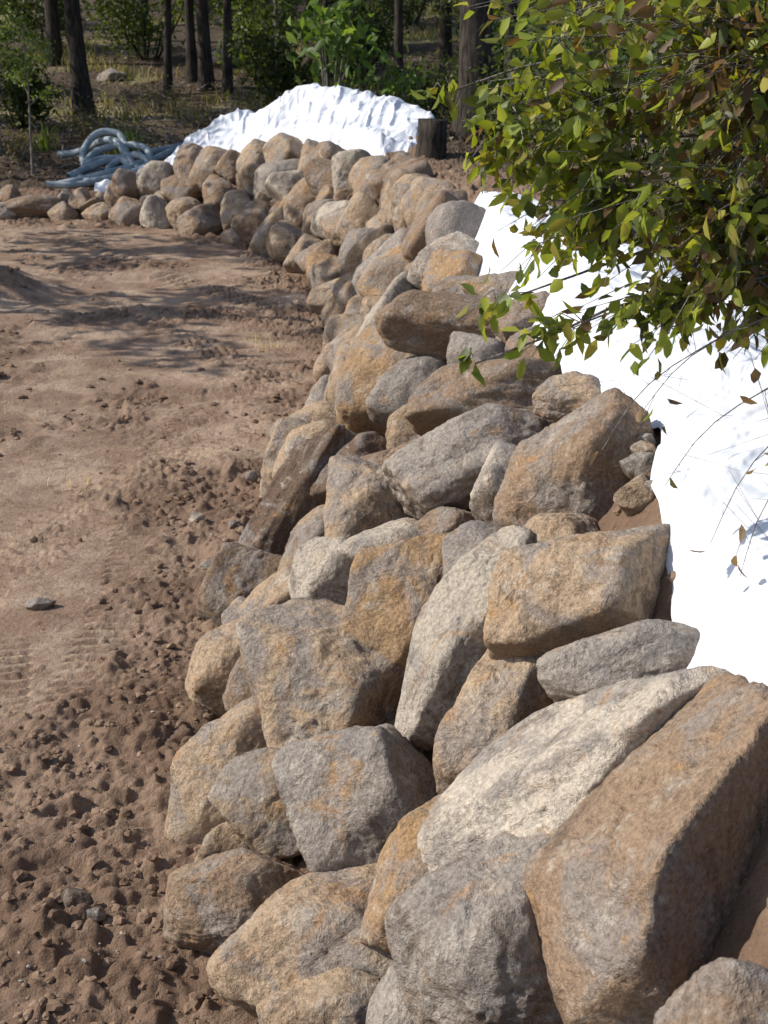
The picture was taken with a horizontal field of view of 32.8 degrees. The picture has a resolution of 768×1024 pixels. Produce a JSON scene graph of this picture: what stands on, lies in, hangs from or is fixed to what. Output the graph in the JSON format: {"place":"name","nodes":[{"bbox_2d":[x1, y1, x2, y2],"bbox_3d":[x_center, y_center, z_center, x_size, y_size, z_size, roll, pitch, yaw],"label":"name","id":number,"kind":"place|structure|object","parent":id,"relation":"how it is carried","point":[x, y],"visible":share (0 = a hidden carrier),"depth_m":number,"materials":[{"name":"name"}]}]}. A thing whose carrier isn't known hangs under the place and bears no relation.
{"place":"outdoors","nodes":[
{"label":"outdoors","id":0,"kind":"place"},
{"bbox_2d":[0,0,767,1023],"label":"ground","id":1,"kind":"structure","parent":0,"point":[50,664],"depth_m":10.24,"materials":[{"name":"soil"}]},
{"bbox_2d":[0,8,61,174],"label":"sapling","id":2,"kind":"object","parent":1,"relation":"on","point":[35,43],"visible":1,"depth_m":28.80,"materials":[{"name":"green plant"}]},
{"bbox_2d":[0,35,64,129],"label":"shrub","id":3,"kind":"object","parent":1,"relation":"on","point":[19,106],"visible":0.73,"depth_m":34.03,"materials":[{"name":"green plant"}]},
{"bbox_2d":[4,195,63,217],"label":"boulder","id":4,"kind":"object","parent":1,"relation":"on","point":[30,206],"visible":0.62,"depth_m":26.54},
{"bbox_2d":[0,0,97,52],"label":"shrub","id":5,"kind":"object","parent":1,"relation":"on","point":[39,7],"visible":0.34,"depth_m":46.22,"materials":[{"name":"green plant"}]},
{"bbox_2d":[44,0,63,66],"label":"gum tree","id":6,"kind":"object","parent":1,"relation":"on","point":[52,29],"visible":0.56,"depth_m":43.07,"materials":[{"name":"brown plant"}]},
{"bbox_2d":[63,0,97,121],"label":"gum tree","id":7,"kind":"object","parent":1,"relation":"on","point":[80,82],"visible":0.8,"depth_m":34.81,"materials":[{"name":"brown plant"}]},
{"bbox_2d":[46,128,182,188],"bbox_3d":[-5.650,-7.928,29.119,3.523,1.114,3.536,-3,20,-8],"label":"drainage pipe coil","id":8,"kind":"object","parent":1,"relation":"on","point":[88,172],"visible":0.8,"depth_m":28.94,"materials":[{"name":"blue plastic"}]},
{"bbox_2d":[104,168,140,205],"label":"boulder","id":9,"kind":"object","parent":1,"relation":"on","point":[123,182],"visible":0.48,"depth_m":26.23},
{"bbox_2d":[108,196,142,226],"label":"boulder","id":10,"kind":"object","parent":1,"relation":"on","point":[125,210],"visible":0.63,"depth_m":25.66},
{"bbox_2d":[79,0,217,61],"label":"shrub","id":11,"kind":"object","parent":1,"relation":"on","point":[129,21],"visible":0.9,"depth_m":43.80,"materials":[{"name":"green plant"}]},
{"bbox_2d":[136,160,174,196],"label":"boulder","id":12,"kind":"object","parent":1,"relation":"on","point":[151,175],"visible":0.59,"depth_m":25.96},
{"bbox_2d":[139,194,172,228],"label":"boulder","id":13,"kind":"object","parent":1,"relation":"on","point":[153,214],"visible":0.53,"depth_m":25.27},
{"bbox_2d":[163,0,172,95],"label":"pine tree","id":14,"kind":"object","parent":1,"relation":"on","point":[167,69],"visible":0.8,"depth_m":38.07,"materials":[{"name":"brown plant"}]},
{"bbox_2d":[0,77,352,167],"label":"fallen sticks","id":15,"kind":"object","parent":1,"relation":"on","point":[188,119],"visible":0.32,"depth_m":35.06,"materials":[{"name":"wood"}]},
{"bbox_2d":[160,174,202,201],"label":"boulder","id":16,"kind":"object","parent":1,"relation":"on","point":[177,186],"visible":0.65,"depth_m":25.34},
{"bbox_2d":[184,0,197,82],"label":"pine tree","id":17,"kind":"object","parent":1,"relation":"on","point":[191,63],"visible":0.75,"depth_m":39.82,"materials":[{"name":"brown plant"}]},
{"bbox_2d":[177,203,223,235],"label":"boulder","id":18,"kind":"object","parent":1,"relation":"on","point":[203,219],"visible":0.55,"depth_m":24.26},
{"bbox_2d":[196,0,214,91],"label":"gum tree","id":19,"kind":"object","parent":1,"relation":"on","point":[205,70],"visible":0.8,"depth_m":38.45,"materials":[{"name":"brown plant"}]},
{"bbox_2d":[188,146,227,193],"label":"boulder","id":20,"kind":"object","parent":1,"relation":"on","point":[208,158],"visible":0.54,"depth_m":25.18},
{"bbox_2d":[185,619,240,717],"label":"boulder","id":21,"kind":"object","parent":1,"relation":"on","point":[215,655],"visible":0.42,"depth_m":7.07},
{"bbox_2d":[164,696,266,844],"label":"boulder","id":22,"kind":"object","parent":1,"relation":"on","point":[206,754],"visible":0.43,"depth_m":6.00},
{"bbox_2d":[202,174,236,209],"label":"boulder","id":23,"kind":"object","parent":1,"relation":"on","point":[215,188],"visible":0.52,"depth_m":24.45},
{"bbox_2d":[194,822,250,861],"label":"boulder","id":24,"kind":"object","parent":1,"relation":"on","point":[221,837],"visible":0.23,"depth_m":5.65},
{"bbox_2d":[221,0,232,95],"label":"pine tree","id":25,"kind":"object","parent":1,"relation":"on","point":[227,74],"visible":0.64,"depth_m":37.70,"materials":[{"name":"brown plant"}]},
{"bbox_2d":[0,177,460,427],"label":"soil clods","id":26,"kind":"object","parent":1,"relation":"on","point":[275,397],"visible":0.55,"depth_m":16.21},
{"bbox_2d":[163,847,304,955],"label":"boulder","id":27,"kind":"object","parent":1,"relation":"on","point":[212,903],"visible":0.62,"depth_m":5.19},
{"bbox_2d":[220,189,251,230],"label":"boulder","id":28,"kind":"object","parent":1,"relation":"on","point":[233,202],"visible":0.46,"depth_m":23.73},
{"bbox_2d":[222,656,251,711],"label":"boulder","id":29,"kind":"object","parent":1,"relation":"on","point":[237,691],"visible":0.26,"depth_m":6.70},
{"bbox_2d":[196,542,281,626],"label":"boulder","id":30,"kind":"object","parent":1,"relation":"on","point":[235,570],"visible":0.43,"depth_m":8.17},
{"bbox_2d":[231,198,271,245],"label":"boulder","id":31,"kind":"object","parent":1,"relation":"on","point":[249,218],"visible":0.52,"depth_m":22.79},
{"bbox_2d":[207,747,301,859],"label":"boulder","id":32,"kind":"object","parent":1,"relation":"on","point":[244,799],"visible":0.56,"depth_m":5.49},
{"bbox_2d":[237,565,291,618],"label":"boulder","id":33,"kind":"object","parent":1,"relation":"on","point":[272,589],"visible":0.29,"depth_m":7.55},
{"bbox_2d":[248,210,282,255],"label":"boulder","id":34,"kind":"object","parent":1,"relation":"on","point":[258,242],"visible":0.41,"depth_m":22.05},
{"bbox_2d":[212,0,319,77],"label":"shrub","id":35,"kind":"object","parent":1,"relation":"on","point":[262,11],"visible":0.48,"depth_m":40.81,"materials":[{"name":"green plant"}]},
{"bbox_2d":[253,159,299,199],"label":"boulder","id":36,"kind":"object","parent":1,"relation":"on","point":[263,171],"visible":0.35,"depth_m":23.30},
{"bbox_2d":[263,132,302,162],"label":"boulder","id":37,"kind":"object","parent":1,"relation":"on","point":[280,146],"visible":0.59,"depth_m":23.65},
{"bbox_2d":[259,417,307,497],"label":"boulder","id":38,"kind":"object","parent":1,"relation":"on","point":[283,428],"visible":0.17,"depth_m":10.36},
{"bbox_2d":[266,220,301,262],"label":"boulder","id":39,"kind":"object","parent":1,"relation":"on","point":[284,236],"visible":0.51,"depth_m":21.18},
{"bbox_2d":[265,170,303,201],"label":"boulder","id":40,"kind":"object","parent":1,"relation":"on","point":[279,186],"visible":0.34,"depth_m":22.54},
{"bbox_2d":[217,7,354,108],"bbox_3d":[-2.588,-12.406,35.741,3.757,2.700,2.467,0,20,0],"label":"shrub","id":41,"kind":"object","parent":1,"relation":"on","point":[277,80],"visible":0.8,"depth_m":35.51,"materials":[{"name":"green plant"}]},
{"bbox_2d":[138,83,434,169],"bbox_3d":[-1.732,-6.950,24.595,2.941,2.086,8.486,-15,25,-36],"label":"white geotextile fabric","id":42,"kind":"object","parent":1,"relation":"on","point":[370,122],"visible":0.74,"depth_m":24.07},
{"bbox_2d":[237,424,352,555],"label":"boulder","id":43,"kind":"object","parent":1,"relation":"on","point":[287,503],"visible":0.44,"depth_m":8.94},
{"bbox_2d":[206,863,393,1016],"bbox_3d":[-0.234,1.624,4.825,0.851,0.544,0.773,-25,-2,-1],"label":"boulder","id":44,"kind":"object","parent":1,"relation":"on","point":[298,929],"visible":0.59,"depth_m":4.59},
{"bbox_2d":[283,194,316,228],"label":"boulder","id":45,"kind":"object","parent":1,"relation":"on","point":[295,205],"visible":0.39,"depth_m":21.47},
{"bbox_2d":[278,504,324,568],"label":"boulder","id":46,"kind":"object","parent":1,"relation":"on","point":[309,526],"visible":0.28,"depth_m":8.04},
{"bbox_2d":[268,401,336,441],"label":"boulder","id":47,"kind":"object","parent":1,"relation":"on","point":[314,411],"visible":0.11,"depth_m":10.78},
{"bbox_2d":[272,419,356,477],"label":"boulder","id":48,"kind":"object","parent":1,"relation":"on","point":[300,434],"visible":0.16,"depth_m":9.46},
{"bbox_2d":[303,158,333,195],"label":"boulder","id":49,"kind":"object","parent":1,"relation":"on","point":[317,172],"visible":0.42,"depth_m":21.49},
{"bbox_2d":[288,536,350,605],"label":"boulder","id":50,"kind":"object","parent":1,"relation":"on","point":[321,566],"visible":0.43,"depth_m":7.03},
{"bbox_2d":[235,597,404,748],"bbox_3d":[-0.306,0.947,6.136,0.825,0.962,0.782,17,26,38],"label":"boulder","id":51,"kind":"object","parent":1,"relation":"on","point":[311,667],"visible":0.52,"depth_m":5.84,"materials":[{"name":"stone"}]},
{"bbox_2d":[307,257,342,288],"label":"boulder","id":52,"kind":"object","parent":1,"relation":"on","point":[327,270],"visible":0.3,"depth_m":18.33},
{"bbox_2d":[0,0,657,130],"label":"grass","id":53,"kind":"structure","parent":1,"relation":"on","point":[426,31],"depth_m":38.79,"materials":[{"name":"green plant"}]},
{"bbox_2d":[282,0,385,88],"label":"young broadleaf plant","id":54,"kind":"object","parent":1,"relation":"on","point":[326,35],"visible":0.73,"depth_m":27.38,"materials":[{"name":"green plant"}]},
{"bbox_2d":[0,356,675,1023],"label":"soil clods","id":55,"kind":"object","parent":1,"relation":"on","point":[50,1002],"visible":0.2,"depth_m":5.93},
{"bbox_2d":[321,278,356,328],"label":"boulder","id":56,"kind":"object","parent":1,"relation":"on","point":[339,299],"visible":0.27,"depth_m":16.34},
{"bbox_2d":[310,431,386,505],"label":"boulder","id":57,"kind":"object","parent":1,"relation":"on","point":[359,445],"visible":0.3,"depth_m":8.83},
{"bbox_2d":[331,149,370,192],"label":"boulder","id":58,"kind":"object","parent":1,"relation":"on","point":[344,162],"visible":0.52,"depth_m":20.81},
{"bbox_2d":[290,0,416,88],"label":"shrub","id":59,"kind":"object","parent":1,"relation":"on","point":[382,32],"visible":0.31,"depth_m":39.12,"materials":[{"name":"green plant"}]},
{"bbox_2d":[272,723,437,872],"bbox_3d":[-0.069,1.163,5.144,0.676,0.670,0.728,-10,-2,0],"label":"boulder","id":60,"kind":"object","parent":1,"relation":"on","point":[351,796],"visible":0.62,"depth_m":4.90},
{"bbox_2d":[335,191,379,242],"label":"boulder","id":61,"kind":"object","parent":1,"relation":"on","point":[361,209],"visible":0.38,"depth_m":18.61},
{"bbox_2d":[323,455,412,537],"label":"boulder","id":62,"kind":"object","parent":1,"relation":"on","point":[360,497],"visible":0.38,"depth_m":7.37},
{"bbox_2d":[309,0,428,55],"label":"shrub","id":63,"kind":"object","parent":1,"relation":"on","point":[377,12],"visible":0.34,"depth_m":44.96,"materials":[{"name":"green plant"}]},
{"bbox_2d":[343,223,394,272],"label":"boulder","id":64,"kind":"object","parent":1,"relation":"on","point":[353,259],"visible":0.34,"depth_m":16.88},
{"bbox_2d":[334,321,415,437],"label":"boulder","id":65,"kind":"object","parent":1,"relation":"on","point":[372,358],"visible":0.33,"depth_m":9.84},
{"bbox_2d":[337,517,419,563],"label":"boulder","id":66,"kind":"object","parent":1,"relation":"on","point":[393,531],"visible":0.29,"depth_m":6.85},
{"bbox_2d":[352,228,407,293],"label":"boulder","id":67,"kind":"object","parent":1,"relation":"on","point":[396,238],"visible":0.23,"depth_m":15.40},
{"bbox_2d":[0,46,760,285],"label":"leaf litter","id":68,"kind":"object","parent":1,"relation":"on","point":[218,105],"visible":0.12,"depth_m":36.26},
{"bbox_2d":[356,245,408,296],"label":"boulder","id":69,"kind":"object","parent":1,"relation":"on","point":[380,274],"visible":0.3,"depth_m":14.04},
{"bbox_2d":[356,271,419,336],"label":"boulder","id":70,"kind":"object","parent":1,"relation":"on","point":[399,284],"visible":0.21,"depth_m":11.96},
{"bbox_2d":[366,962,413,1023],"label":"boulder","id":71,"kind":"object","parent":1,"relation":"on","point":[386,1005],"visible":0.37,"depth_m":3.96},
{"bbox_2d":[361,41,425,103],"bbox_3d":[0.292,-8.759,27.678,1.370,2.397,1.451,-16,25,-37],"label":"young broadleaf plant","id":72,"kind":"object","parent":1,"relation":"on","point":[391,88],"visible":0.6,"depth_m":27.42,"materials":[{"name":"green plant"}]},
{"bbox_2d":[339,532,449,671],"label":"boulder","id":73,"kind":"object","parent":1,"relation":"on","point":[391,586],"visible":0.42,"depth_m":5.99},
{"bbox_2d":[359,794,440,952],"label":"boulder","id":74,"kind":"object","parent":1,"relation":"on","point":[400,867],"visible":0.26,"depth_m":4.34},
{"bbox_2d":[385,404,419,449],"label":"boulder","id":75,"kind":"object","parent":1,"relation":"on","point":[399,431],"visible":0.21,"depth_m":8.66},
{"bbox_2d":[365,355,446,429],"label":"boulder","id":76,"kind":"object","parent":1,"relation":"on","point":[395,387],"visible":0.4,"depth_m":9.24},
{"bbox_2d":[388,50,458,127],"bbox_3d":[1.193,-9.026,28.486,2.448,2.168,2.530,0,20,0],"label":"shrub","id":77,"kind":"object","parent":1,"relation":"on","point":[430,103],"visible":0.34,"depth_m":28.34,"materials":[{"name":"green plant"}]},
{"bbox_2d":[401,176,456,229],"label":"boulder","id":78,"kind":"object","parent":1,"relation":"on","point":[420,186],"visible":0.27,"depth_m":14.87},
{"bbox_2d":[401,190,460,262],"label":"boulder","id":79,"kind":"object","parent":1,"relation":"on","point":[413,245],"visible":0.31,"depth_m":13.43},
{"bbox_2d":[415,118,447,159],"bbox_3d":[0.740,-5.717,20.692,0.672,0.991,0.678,0,20,0],"label":"tree stump","id":80,"kind":"object","parent":1,"relation":"on","point":[431,139],"visible":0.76,"depth_m":20.45,"materials":[{"name":"wood"}]},
{"bbox_2d":[374,289,496,360],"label":"boulder","id":81,"kind":"object","parent":1,"relation":"on","point":[418,322],"visible":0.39,"depth_m":9.24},
{"bbox_2d":[407,231,478,289],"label":"boulder","id":82,"kind":"object","parent":1,"relation":"on","point":[457,240],"visible":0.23,"depth_m":11.80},
{"bbox_2d":[416,506,473,535],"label":"boulder","id":83,"kind":"object","parent":1,"relation":"on","point":[444,519],"visible":0.29,"depth_m":6.62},
{"bbox_2d":[422,248,481,291],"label":"boulder","id":84,"kind":"object","parent":1,"relation":"on","point":[442,263],"visible":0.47,"depth_m":11.20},
{"bbox_2d":[425,200,485,245],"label":"boulder","id":85,"kind":"object","parent":1,"relation":"on","point":[450,217],"visible":0.3,"depth_m":12.32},
{"bbox_2d":[394,525,533,754],"bbox_3d":[0.312,0.562,5.318,0.444,0.982,0.680,13,24,32],"label":"boulder","id":86,"kind":"object","parent":1,"relation":"on","point":[447,649],"visible":0.59,"depth_m":5.18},
{"bbox_2d":[381,403,555,519],"bbox_3d":[0.562,-0.223,7.065,1.092,0.682,0.749,-18,-2,-1],"label":"boulder","id":87,"kind":"object","parent":1,"relation":"on","point":[438,466],"visible":0.53,"depth_m":6.79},
{"bbox_2d":[441,520,500,575],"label":"boulder","id":88,"kind":"object","parent":1,"relation":"on","point":[462,540],"visible":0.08,"depth_m":5.82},
{"bbox_2d":[384,831,562,1023],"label":"boulder","id":89,"kind":"object","parent":1,"relation":"on","point":[464,942],"visible":0.63,"depth_m":3.66,"materials":[{"name":"stone"}]},
{"bbox_2d":[450,0,498,139],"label":"gum tree","id":90,"kind":"object","parent":1,"relation":"on","point":[470,41],"visible":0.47,"depth_m":24.57,"materials":[{"name":"brown plant"}]},
{"bbox_2d":[446,331,505,363],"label":"boulder","id":91,"kind":"object","parent":1,"relation":"on","point":[461,341],"visible":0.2,"depth_m":8.51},
{"bbox_2d":[404,356,561,435],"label":"boulder","id":92,"kind":"object","parent":1,"relation":"on","point":[441,395],"visible":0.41,"depth_m":7.35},
{"bbox_2d":[461,270,518,297],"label":"boulder","id":93,"kind":"object","parent":1,"relation":"on","point":[499,283],"visible":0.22,"depth_m":9.80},
{"bbox_2d":[433,649,552,793],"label":"boulder","id":94,"kind":"object","parent":1,"relation":"on","point":[496,699],"visible":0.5,"depth_m":4.63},
{"bbox_2d":[469,441,516,523],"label":"boulder","id":95,"kind":"object","parent":1,"relation":"on","point":[486,487],"visible":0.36,"depth_m":6.38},
{"bbox_2d":[463,33,543,148],"bbox_3d":[1.984,-6.863,21.487,1.366,1.955,1.273,16,26,38],"label":"shrub","id":96,"kind":"object","parent":1,"relation":"on","point":[498,92],"visible":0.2,"depth_m":21.46,"materials":[{"name":"green plant"}]},
{"bbox_2d":[490,291,549,342],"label":"boulder","id":97,"kind":"object","parent":1,"relation":"on","point":[517,315],"visible":0.23,"depth_m":8.48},
{"bbox_2d":[470,1,646,148],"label":"shrub","id":98,"kind":"object","parent":1,"relation":"on","point":[519,54],"visible":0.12,"depth_m":23.07,"materials":[{"name":"green plant"}]},
{"bbox_2d":[524,512,599,542],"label":"boulder","id":99,"kind":"object","parent":1,"relation":"on","point":[545,526],"visible":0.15,"depth_m":5.25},
{"bbox_2d":[532,371,600,421],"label":"boulder","id":100,"kind":"object","parent":1,"relation":"on","point":[556,404],"visible":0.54,"depth_m":6.66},
{"bbox_2d":[417,666,727,871],"bbox_3d":[0.649,0.829,4.074,1.188,0.471,0.695,-32,-2,-1],"label":"boulder","id":101,"kind":"object","parent":1,"relation":"on","point":[549,769],"visible":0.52,"depth_m":3.94,"materials":[{"name":"stone"}]},
{"bbox_2d":[492,387,656,527],"bbox_3d":[0.873,-0.128,5.822,0.672,0.876,0.670,-11,23,-28],"label":"boulder","id":102,"kind":"object","parent":1,"relation":"on","point":[549,469],"visible":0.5,"depth_m":5.59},
{"bbox_2d":[483,523,670,659],"bbox_3d":[0.750,0.384,4.782,0.810,0.712,0.668,11,23,27],"label":"boulder","id":103,"kind":"object","parent":1,"relation":"on","point":[544,596],"visible":0.59,"depth_m":4.55,"materials":[{"name":"stone"}]},
{"bbox_2d":[491,0,673,149],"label":"shrub","id":104,"kind":"object","parent":1,"relation":"on","point":[539,31],"visible":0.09,"depth_m":18.89,"materials":[{"name":"green plant"}]},
{"bbox_2d":[407,0,767,577],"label":"overhanging tree","id":105,"kind":"object","parent":1,"relation":"on","point":[723,230],"visible":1,"depth_m":3.96,"materials":[{"name":"green plant"}]},
{"bbox_2d":[493,2,698,186],"bbox_3d":[2.722,-5.189,15.647,2.895,2.728,2.246,0,20,0],"label":"shrub","id":106,"kind":"object","parent":1,"relation":"on","point":[621,61],"visible":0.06,"depth_m":15.32,"materials":[{"name":"green plant"}]},
{"bbox_2d":[536,619,699,702],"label":"boulder","id":107,"kind":"object","parent":1,"relation":"on","point":[643,648],"visible":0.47,"depth_m":4.14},
{"bbox_2d":[474,191,767,685],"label":"white geotextile fabric","id":108,"kind":"object","parent":1,"relation":"on","point":[719,602],"visible":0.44,"depth_m":5.00,"materials":[{"name":"fabric"}]},
{"bbox_2d":[614,473,655,516],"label":"rubble","id":109,"kind":"object","parent":1,"relation":"on","point":[632,496],"visible":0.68,"depth_m":5.09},
{"bbox_2d":[619,452,654,478],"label":"rubble","id":110,"kind":"object","parent":1,"relation":"on","point":[634,465],"visible":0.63,"depth_m":5.26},
{"bbox_2d":[522,671,767,1023],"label":"boulder","id":111,"kind":"object","parent":1,"relation":"on","point":[636,867],"visible":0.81,"depth_m":3.30,"materials":[{"name":"stone"}]},
{"bbox_2d":[568,11,767,190],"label":"shrub","id":112,"kind":"object","parent":1,"relation":"on","point":[659,45],"visible":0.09,"depth_m":12.37,"materials":[{"name":"green plant"}]},
{"bbox_2d":[653,957,767,1023],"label":"boulder","id":113,"kind":"object","parent":1,"relation":"on","point":[721,990],"visible":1,"depth_m":2.65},
{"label":"boulder","id":114,"kind":"object","parent":1,"relation":"on","visible":0},
{"bbox_2d":[256,966,380,1023],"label":"boulder","id":115,"kind":"object","parent":114,"relation":"on","point":[340,995],"visible":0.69,"depth_m":4.35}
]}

